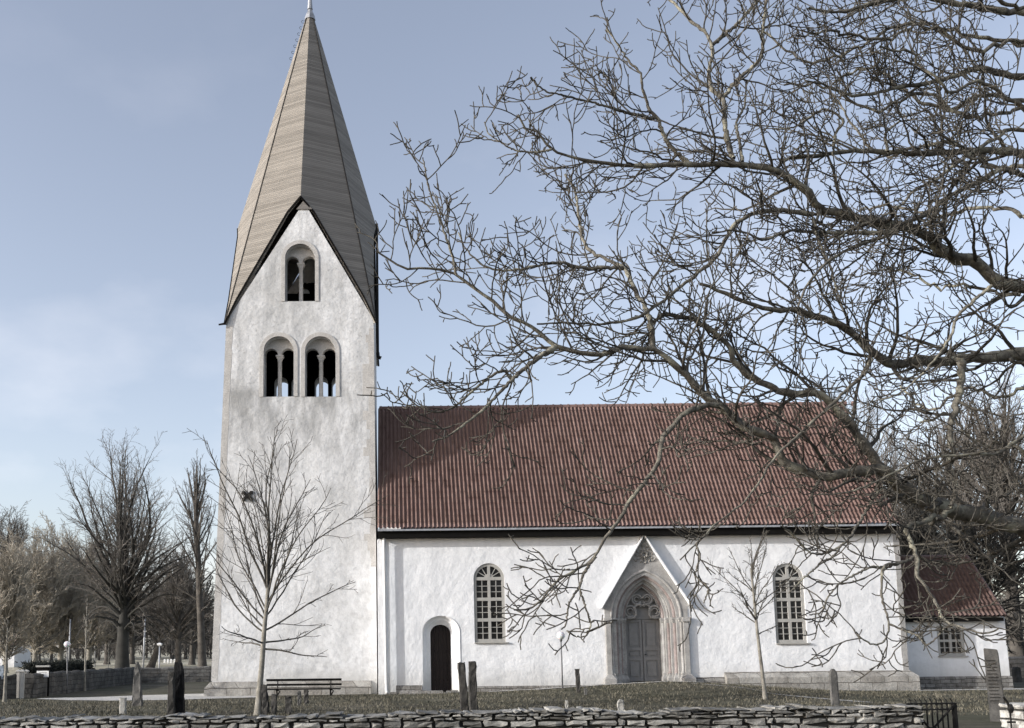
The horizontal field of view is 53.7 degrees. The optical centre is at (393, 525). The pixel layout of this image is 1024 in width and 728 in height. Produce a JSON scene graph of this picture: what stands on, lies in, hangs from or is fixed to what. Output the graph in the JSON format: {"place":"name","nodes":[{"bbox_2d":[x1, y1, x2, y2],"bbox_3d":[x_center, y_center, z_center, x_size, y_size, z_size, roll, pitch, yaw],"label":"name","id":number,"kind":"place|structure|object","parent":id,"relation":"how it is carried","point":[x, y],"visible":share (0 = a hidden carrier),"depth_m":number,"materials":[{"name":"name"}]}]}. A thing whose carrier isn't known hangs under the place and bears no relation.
{"place":"outdoors","nodes":[
{"label":"outdoors","id":0,"kind":"place"},
{"bbox_2d":[0,643,1023,727],"bbox_3d":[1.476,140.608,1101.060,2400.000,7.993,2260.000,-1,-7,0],"label":"ground","id":1,"kind":"structure","parent":0,"point":[972,720],"depth_m":33.51,"materials":[{"name":"green plant"}]},
{"bbox_2d":[0,665,3,678],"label":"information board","id":2,"kind":"object","parent":1,"relation":"on","point":[2,671],"visible":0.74,"depth_m":40.60,"materials":[{"name":"white wood"}]},
{"bbox_2d":[0,674,16,698],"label":"churchyard wall","id":3,"kind":"structure","parent":1,"relation":"on","point":[11,685],"depth_m":40.77,"materials":[{"name":"grey stone"}]},
{"bbox_2d":[0,617,17,701],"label":"sapling","id":4,"kind":"object","parent":1,"relation":"on","point":[4,699],"visible":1,"depth_m":37.66,"materials":[{"name":"brown plant"}]},
{"bbox_2d":[0,634,30,666],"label":"white house","id":5,"kind":"structure","parent":1,"relation":"on","point":[19,657],"depth_m":135.41,"materials":[{"name":"paint"}]},
{"bbox_2d":[0,499,32,631],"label":"bare tree","id":6,"kind":"object","parent":1,"relation":"on","point":[17,529],"visible":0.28,"depth_m":165.60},
{"bbox_2d":[15,670,20,697],"bbox_3d":[-15.600,6.632,41.513,0.210,1.265,0.210,-1,-7,0],"label":"gate post","id":7,"kind":"object","parent":1,"relation":"on","point":[18,685],"visible":0.55,"depth_m":41.45,"materials":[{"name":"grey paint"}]},
{"bbox_2d":[0,540,43,672],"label":"bare tree","id":8,"kind":"object","parent":1,"relation":"on","point":[16,593],"visible":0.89,"depth_m":103.21,"materials":[{"name":"brown plant"}]},
{"bbox_2d":[19,670,25,697],"bbox_3d":[-15.250,6.562,41.017,0.200,1.269,0.200,-1,-7,0],"label":"gate post","id":9,"kind":"object","parent":1,"relation":"on","point":[22,678],"visible":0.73,"depth_m":40.97,"materials":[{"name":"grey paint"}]},
{"bbox_2d":[12,523,49,548],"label":"bare tree","id":10,"kind":"object","parent":1,"relation":"on","point":[31,534],"visible":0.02,"depth_m":181.91,"materials":[{"name":"brown plant"}]},
{"bbox_2d":[0,519,79,662],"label":"bare tree","id":11,"kind":"object","parent":1,"relation":"on","point":[48,591],"visible":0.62,"depth_m":113.05,"materials":[{"name":"brown plant"}]},
{"bbox_2d":[36,665,49,695],"bbox_3d":[-15.100,6.738,42.960,0.576,1.417,0.160,-1,-7,0],"label":"notice board","id":12,"kind":"object","parent":1,"relation":"on","point":[44,670],"visible":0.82,"depth_m":42.99,"materials":[{"name":"white paint"}]},
{"bbox_2d":[15,658,95,673],"bbox_3d":[-19.500,8.653,58.406,2.177,1.820,10.978,-1,-7,0],"label":"hedge","id":13,"kind":"object","parent":1,"relation":"on","point":[59,665],"visible":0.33,"depth_m":57.11,"materials":[{"name":"green plant"}]},
{"bbox_2d":[23,510,95,660],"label":"bare tree","id":14,"kind":"object","parent":1,"relation":"on","point":[76,611],"visible":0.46,"depth_m":117.00,"materials":[{"name":"brown plant"}]},
{"bbox_2d":[64,641,70,693],"bbox_3d":[-15.085,6.596,46.054,0.300,2.498,0.300,-1,-7,0],"label":"globe lamp","id":15,"kind":"object","parent":1,"relation":"on","point":[67,644],"visible":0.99,"depth_m":46.07,"materials":[{"name":"grey paint"}]},
{"bbox_2d":[68,619,70,660],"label":"utility pole","id":16,"kind":"object","parent":1,"relation":"on","point":[69,640],"visible":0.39,"depth_m":111.28,"materials":[{"name":"metal"}]},
{"bbox_2d":[24,667,134,697],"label":"churchyard wall","id":17,"kind":"structure","parent":1,"relation":"on","point":[35,684],"depth_m":48.29,"materials":[{"name":"grey stone"}]},
{"bbox_2d":[79,598,92,690],"bbox_3d":[-15.274,5.938,49.636,0.691,4.690,0.946,3,-8,-24],"label":"sapling","id":18,"kind":"object","parent":1,"relation":"on","point":[85,647],"visible":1,"depth_m":49.65,"materials":[{"name":"brown plant"}]},
{"bbox_2d":[54,537,129,667],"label":"bare tree","id":19,"kind":"object","parent":1,"relation":"on","point":[96,640],"visible":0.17,"depth_m":122.82,"materials":[{"name":"brown plant"}]},
{"bbox_2d":[94,637,95,666],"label":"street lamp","id":20,"kind":"object","parent":1,"relation":"on","point":[94,656],"depth_m":128.90,"materials":[{"name":"metal"}]},
{"bbox_2d":[105,641,112,667],"bbox_3d":[-17.466,8.467,61.499,0.349,2.774,0.664,-5,-9,32],"label":"sapling","id":21,"kind":"object","parent":1,"relation":"on","point":[108,651],"visible":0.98,"depth_m":61.49,"materials":[{"name":"brown plant"}]},
{"bbox_2d":[23,426,208,667],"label":"bare tree","id":22,"kind":"object","parent":1,"relation":"on","point":[121,580],"visible":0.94,"depth_m":87.21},
{"bbox_2d":[101,587,137,664],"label":"bare tree","id":23,"kind":"object","parent":1,"relation":"on","point":[106,657],"visible":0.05,"depth_m":148.58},
{"bbox_2d":[119,697,126,713],"bbox_3d":[-7.883,5.274,29.072,0.194,0.530,0.170,-1,-7,0],"label":"stone post","id":24,"kind":"object","parent":1,"relation":"on","point":[122,705],"visible":0.85,"depth_m":29.02,"materials":[{"name":"white stone"}]},
{"bbox_2d":[106,569,164,663],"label":"bare tree","id":25,"kind":"object","parent":1,"relation":"on","point":[132,640],"visible":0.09,"depth_m":148.88,"materials":[{"name":"brown plant"}]},
{"bbox_2d":[131,661,142,705],"bbox_3d":[-8.354,5.200,32.611,0.400,1.507,0.186,-1,-7,0],"label":"standing stone","id":26,"kind":"object","parent":1,"relation":"on","point":[137,697],"visible":0.94,"depth_m":32.54,"materials":[{"name":"grey stone"}]},
{"bbox_2d":[142,619,145,666],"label":"flag pole","id":27,"kind":"object","parent":1,"relation":"on","point":[144,644],"visible":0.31,"depth_m":91.31,"materials":[{"name":"metal"}]},
{"bbox_2d":[39,694,255,700],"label":"gravel path","id":28,"kind":"structure","parent":1,"relation":"on","point":[163,697],"depth_m":39.59,"materials":[{"name":"grey gravel"}]},
{"bbox_2d":[157,643,161,667],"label":"path lamp","id":29,"kind":"object","parent":1,"relation":"on","point":[159,644],"visible":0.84,"depth_m":71.37,"materials":[{"name":"metal"}]},
{"bbox_2d":[131,571,195,667],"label":"bare tree","id":30,"kind":"object","parent":1,"relation":"on","point":[153,660],"visible":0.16,"depth_m":114.78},
{"bbox_2d":[167,672,174,714],"bbox_3d":[-6.154,4.699,27.637,0.232,1.308,0.206,-1,-7,0],"label":"gravestone","id":31,"kind":"object","parent":1,"relation":"on","point":[171,696],"visible":0.87,"depth_m":27.57,"materials":[{"name":"grey stone"}]},
{"bbox_2d":[138,541,214,661],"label":"bare tree","id":32,"kind":"object","parent":1,"relation":"on","point":[179,608],"visible":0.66,"depth_m":106.94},
{"bbox_2d":[141,666,211,682],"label":"churchyard wall","id":33,"kind":"structure","parent":1,"relation":"on","point":[191,674],"depth_m":64.76,"materials":[{"name":"grey stone"}]},
{"bbox_2d":[174,662,184,713],"bbox_3d":[-5.990,4.607,27.945,0.351,1.566,0.344,-1,-7,0],"label":"gravestone","id":34,"kind":"object","parent":1,"relation":"on","point":[179,689],"visible":0.77,"depth_m":27.83,"materials":[{"name":"black stone"}]},
{"bbox_2d":[166,448,216,666],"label":"bare tree","id":35,"kind":"object","parent":1,"relation":"on","point":[196,524],"visible":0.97,"depth_m":85.24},
{"bbox_2d":[174,570,214,664],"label":"bare tree","id":36,"kind":"object","parent":1,"relation":"on","point":[192,642],"visible":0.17,"depth_m":138.78,"materials":[{"name":"brown plant"}]},
{"bbox_2d":[261,684,269,714],"bbox_3d":[-3.544,4.840,27.610,0.255,0.898,0.230,-1,-7,0],"label":"gravestone","id":37,"kind":"object","parent":1,"relation":"on","point":[265,702],"visible":0.88,"depth_m":27.52,"materials":[{"name":"grey stone"}]},
{"bbox_2d":[271,694,276,714],"bbox_3d":[-3.313,4.971,27.593,0.165,0.622,0.219,-1,-7,0],"label":"gravestone","id":38,"kind":"object","parent":1,"relation":"on","point":[273,703],"visible":0.84,"depth_m":27.52,"materials":[{"name":"grey stone"}]},
{"bbox_2d":[285,696,291,713],"bbox_3d":[-2.915,4.987,27.598,0.177,0.571,0.268,-1,-7,0],"label":"gravestone","id":39,"kind":"object","parent":1,"relation":"on","point":[288,703],"visible":0.87,"depth_m":27.50,"materials":[{"name":"grey stone"}]},
{"bbox_2d":[184,414,398,714],"bbox_3d":[-3.341,1.001,28.039,4.758,8.681,5.429,5,-9,-38],"label":"young tree","id":40,"kind":"object","parent":1,"relation":"on","point":[267,566],"visible":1,"depth_m":28.14,"materials":[{"name":"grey plant"}]},
{"bbox_2d":[297,690,300,704],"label":"gravestone","id":41,"kind":"object","parent":1,"relation":"on","point":[299,696],"visible":0.9,"depth_m":32.52,"materials":[{"name":"grey stone"}]},
{"bbox_2d":[266,678,341,695],"bbox_3d":[-3.489,6.271,38.473,2.923,0.715,0.591,-1,-7,0],"label":"park bench","id":42,"kind":"object","parent":1,"relation":"on","point":[318,679],"visible":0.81,"depth_m":38.70,"materials":[{"name":"brown wood"}]},
{"bbox_2d":[304,690,308,703],"bbox_3d":[-2.938,5.784,33.538,0.193,0.524,0.185,-1,-7,0],"label":"gravestone","id":43,"kind":"object","parent":1,"relation":"on","point":[306,697],"visible":0.83,"depth_m":33.48,"materials":[{"name":"grey stone"}]},
{"bbox_2d":[0,703,924,727],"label":"drystone wall","id":44,"kind":"structure","parent":1,"relation":"on","point":[789,715],"depth_m":10.94,"materials":[{"name":"grey stone"}]},
{"bbox_2d":[906,698,958,727],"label":"iron gate","id":45,"kind":"structure","parent":44,"relation":"attached to","point":[953,707],"depth_m":11.21,"materials":[{"name":"black metal"}]},
{"bbox_2d":[457,662,468,710],"bbox_3d":[1.995,4.649,28.635,0.343,1.455,0.233,-1,-7,0],"label":"standing stone","id":46,"kind":"object","parent":1,"relation":"on","point":[463,691],"visible":0.93,"depth_m":28.56,"materials":[{"name":"grey stone"}]},
{"bbox_2d":[468,661,477,711],"bbox_3d":[2.226,4.566,28.142,0.257,1.472,0.261,-1,-7,0],"label":"standing stone","id":47,"kind":"object","parent":1,"relation":"on","point":[472,684],"visible":0.88,"depth_m":28.04,"materials":[{"name":"grey stone"}]},
{"bbox_2d":[30,585,1023,660],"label":"wood","id":48,"kind":"object","parent":1,"relation":"on","point":[170,649],"visible":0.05,"depth_m":204.66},
{"bbox_2d":[557,631,564,688],"bbox_3d":[6.310,5.138,37.643,0.310,2.263,0.310,-1,-7,0],"label":"globe lamp","id":49,"kind":"object","parent":1,"relation":"on","point":[560,635],"visible":0.96,"depth_m":37.64,"materials":[{"name":"white glass"}]},
{"bbox_2d":[575,669,580,692],"bbox_3d":[6.544,5.557,35.586,0.207,0.905,0.177,-1,-7,0],"label":"stone post","id":50,"kind":"object","parent":1,"relation":"on","point":[577,677],"visible":0.91,"depth_m":35.52,"materials":[{"name":"grey stone"}]},
{"bbox_2d":[488,681,684,691],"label":"gravel path","id":51,"kind":"structure","parent":1,"relation":"on","point":[594,685],"depth_m":38.64,"materials":[{"name":"grey gravel"}]},
{"bbox_2d":[204,0,1013,695],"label":"church","id":52,"kind":"structure","parent":1,"relation":"on","point":[430,574],"depth_m":40.80,"materials":[{"name":"paint"}]},
{"bbox_2d":[422,615,460,691],"bbox_3d":[1.876,5.300,40.013,1.518,3.357,0.770,-1,-7,0],"label":"side door","id":53,"kind":"structure","parent":52,"relation":"in","point":[440,662],"depth_m":40.13,"materials":[{"name":"paint"}]},
{"bbox_2d":[473,563,508,643],"bbox_3d":[3.853,3.115,39.961,1.360,3.192,0.250,-1,-7,0],"label":"window","id":54,"kind":"structure","parent":52,"relation":"in","point":[489,592],"depth_m":40.00,"materials":[{"name":"grey paint"}]},
{"bbox_2d":[773,563,810,643],"bbox_3d":[15.827,3.130,39.943,1.360,3.221,0.250,-1,-7,0],"label":"window","id":55,"kind":"structure","parent":52,"relation":"in","point":[791,628],"depth_m":39.98,"materials":[{"name":"grey paint"}]},
{"bbox_2d":[936,626,968,656],"bbox_3d":[22.777,4.749,40.883,1.217,1.276,0.210,-1,-7,0],"label":"window","id":56,"kind":"structure","parent":52,"relation":"in","point":[947,642],"depth_m":40.91,"materials":[{"name":"grey paint"}]},
{"bbox_2d":[617,699,624,710],"bbox_3d":[6.029,4.848,26.591,0.190,0.446,0.127,-1,-7,0],"label":"grave marker","id":57,"kind":"object","parent":1,"relation":"on","point":[620,704],"visible":0.79,"depth_m":26.56,"materials":[{"name":"white stone"}]},
{"bbox_2d":[355,0,1023,682],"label":"bare tree","id":58,"kind":"object","parent":1,"relation":"on","point":[937,504],"visible":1,"depth_m":13.15,"materials":[{"name":"brown plant"}]},
{"bbox_2d":[707,520,799,699],"bbox_3d":[11.473,2.703,31.788,2.475,5.777,2.593,-1,-7,0],"label":"young tree","id":59,"kind":"object","parent":1,"relation":"on","point":[755,617],"visible":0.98,"depth_m":31.83,"materials":[{"name":"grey plant"}]},
{"bbox_2d":[693,683,866,701],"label":"worn footpath","id":60,"kind":"structure","parent":1,"relation":"on","point":[793,695],"depth_m":32.58,"materials":[{"name":"grey gravel"}]},
{"bbox_2d":[829,669,839,705],"bbox_3d":[12.813,4.742,29.116,0.241,1.116,0.125,-1,-7,0],"label":"gravestone","id":61,"kind":"object","parent":1,"relation":"on","point":[834,689],"visible":0.94,"depth_m":29.07,"materials":[{"name":"grey stone"}]},
{"bbox_2d":[811,355,907,467],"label":"bare tree","id":62,"kind":"object","parent":1,"relation":"on","point":[868,435],"visible":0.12,"depth_m":96.04,"materials":[{"name":"brown plant"}]},
{"bbox_2d":[871,432,919,513],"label":"bare tree","id":63,"kind":"object","parent":1,"relation":"on","point":[898,455],"visible":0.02,"depth_m":101.89,"materials":[{"name":"brown plant"}]},
{"bbox_2d":[867,401,990,546],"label":"bare tree","id":64,"kind":"object","parent":1,"relation":"on","point":[896,454],"visible":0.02,"depth_m":86.01,"materials":[{"name":"brown plant"}]},
{"bbox_2d":[891,460,978,554],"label":"bare tree","id":65,"kind":"object","parent":1,"relation":"on","point":[917,537],"visible":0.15,"depth_m":65.80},
{"bbox_2d":[884,388,1019,598],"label":"bare tree","id":66,"kind":"object","parent":1,"relation":"on","point":[955,471],"visible":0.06,"depth_m":78.71,"materials":[{"name":"brown plant"}]},
{"bbox_2d":[911,688,1023,690],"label":"gravel path","id":67,"kind":"structure","parent":1,"relation":"on","point":[976,689],"depth_m":39.00,"materials":[{"name":"grey gravel"}]},
{"bbox_2d":[916,365,1023,656],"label":"bare tree","id":68,"kind":"object","parent":1,"relation":"on","point":[1016,469],"visible":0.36,"depth_m":71.87,"materials":[{"name":"brown plant"}]},
{"bbox_2d":[919,503,1023,654],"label":"bare tree","id":69,"kind":"object","parent":1,"relation":"on","point":[1009,571],"visible":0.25,"depth_m":59.38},
{"bbox_2d":[983,648,1006,721],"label":"carved pillar","id":70,"kind":"structure","parent":1,"relation":"on","point":[995,692],"depth_m":22.59,"materials":[{"name":"stone"}]},
{"bbox_2d":[998,702,1023,727],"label":"drystone wall","id":71,"kind":"structure","parent":1,"relation":"on","point":[1017,714],"depth_m":11.52,"materials":[{"name":"grey stone"}]},
{"bbox_2d":[1003,697,1015,727],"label":"gate catch","id":72,"kind":"object","parent":71,"relation":"attached to","point":[1010,707],"visible":1,"depth_m":11.25,"materials":[{"name":"metal"}]},
{"bbox_2d":[1008,656,1023,677],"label":"churchyard wall","id":73,"kind":"structure","parent":1,"relation":"on","point":[1016,661],"depth_m":54.87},
{"bbox_2d":[1011,667,1021,681],"bbox_3d":[29.554,7.113,47.433,0.374,0.795,0.322,-1,-7,0],"label":"gravestone","id":74,"kind":"object","parent":1,"relation":"on","point":[1016,674],"visible":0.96,"depth_m":47.34,"materials":[{"name":"black stone"}]},
{"bbox_2d":[0,0,1023,651],"label":"sky","id":75,"kind":"structure","parent":0,"point":[134,133],"materials":[{"name":"blue"}]}
]}

